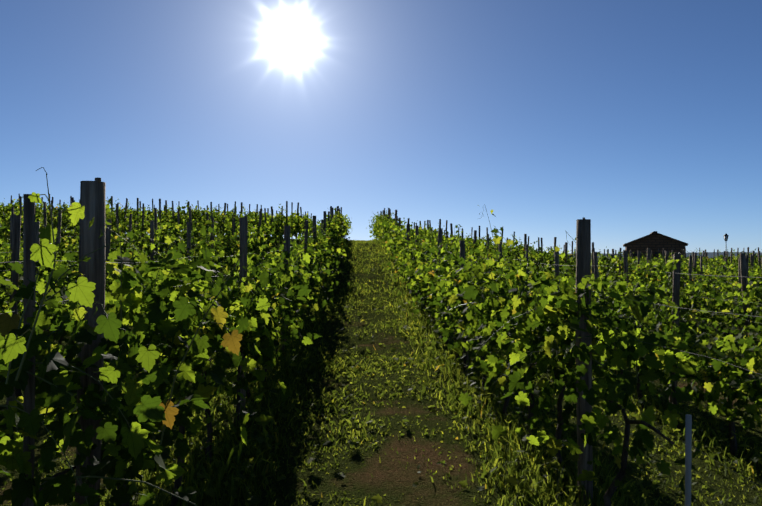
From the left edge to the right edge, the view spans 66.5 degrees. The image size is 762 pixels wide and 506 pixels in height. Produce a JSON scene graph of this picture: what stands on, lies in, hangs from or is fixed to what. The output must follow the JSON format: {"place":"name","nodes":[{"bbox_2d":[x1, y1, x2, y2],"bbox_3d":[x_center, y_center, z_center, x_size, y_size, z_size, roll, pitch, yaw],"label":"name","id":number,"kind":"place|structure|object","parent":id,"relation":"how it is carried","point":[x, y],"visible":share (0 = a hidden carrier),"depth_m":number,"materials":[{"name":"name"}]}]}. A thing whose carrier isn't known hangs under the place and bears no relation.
{"place":"outdoors","nodes":[
{"label":"outdoors","id":0,"kind":"place"},
{"bbox_2d":[0,313,242,429],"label":"yellowed leaves","id":1,"kind":"object","parent":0,"point":[8,323],"visible":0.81,"depth_m":2.03,"materials":[{"name":"yellow plant"}]},
{"bbox_2d":[0,192,761,505],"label":"vine leaves","id":2,"kind":"object","parent":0,"point":[169,318],"visible":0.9,"depth_m":3.17,"materials":[{"name":"green plant"}]},
{"bbox_2d":[0,232,761,505],"bbox_3d":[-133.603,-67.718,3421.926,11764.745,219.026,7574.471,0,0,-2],"label":"ground","id":3,"kind":"structure","parent":0,"point":[395,485],"depth_m":5.33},
{"bbox_2d":[0,213,761,429],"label":"vine leaves","id":4,"kind":"object","parent":3,"relation":"on","point":[428,276],"visible":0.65,"depth_m":8.61,"materials":[{"name":"green plant"}]},
{"bbox_2d":[0,195,761,309],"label":"vine leaves","id":5,"kind":"object","parent":3,"relation":"on","point":[338,226],"visible":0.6,"depth_m":21.81,"materials":[{"name":"green plant"}]},
{"bbox_2d":[2,236,761,505],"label":"grass and weeds","id":6,"kind":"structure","parent":3,"relation":"on","point":[293,375],"depth_m":5.51,"materials":[{"name":"green plant"}]},
{"bbox_2d":[7,278,757,505],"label":"vine trunks","id":7,"kind":"object","parent":3,"relation":"on","point":[609,493],"visible":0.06,"depth_m":4.48,"materials":[{"name":"brown plant"}]},
{"bbox_2d":[6,177,761,505],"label":"trellis posts","id":8,"kind":"object","parent":3,"relation":"on","point":[92,201],"visible":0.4,"depth_m":3.79,"materials":[{"name":"brown wood"}]},
{"bbox_2d":[0,167,760,505],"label":"vine shoots","id":9,"kind":"object","parent":8,"relation":"attached to","point":[42,301],"visible":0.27,"depth_m":3.27,"materials":[{"name":"green plant"}]},
{"bbox_2d":[0,236,761,494],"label":"trellis wires","id":10,"kind":"object","parent":8,"relation":"attached to","point":[524,306],"visible":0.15,"depth_m":3.07,"materials":[{"name":"grey metal"}]},
{"bbox_2d":[623,231,687,258],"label":"hut timber","id":11,"kind":"object","parent":3,"relation":"on","point":[636,255],"visible":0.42,"depth_m":45.86,"materials":[{"name":"brown wood"}]},
{"bbox_2d":[684,414,691,505],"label":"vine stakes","id":12,"kind":"object","parent":3,"relation":"on","point":[688,439],"visible":1,"depth_m":2.45,"materials":[{"name":"beige metal"}]},
{"bbox_2d":[0,0,761,253],"label":"sky","id":13,"kind":"structure","parent":0,"point":[635,119],"materials":[{"name":"blue"}]},
{"bbox_2d":[625,233,685,259],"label":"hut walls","id":14,"kind":"structure","parent":0,"point":[655,242],"depth_m":45.54,"materials":[{"name":"brown wood"}]},
{"bbox_2d":[623,232,687,245],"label":"roof","id":15,"kind":"structure","parent":14,"relation":"on","point":[656,233],"depth_m":45.35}
]}

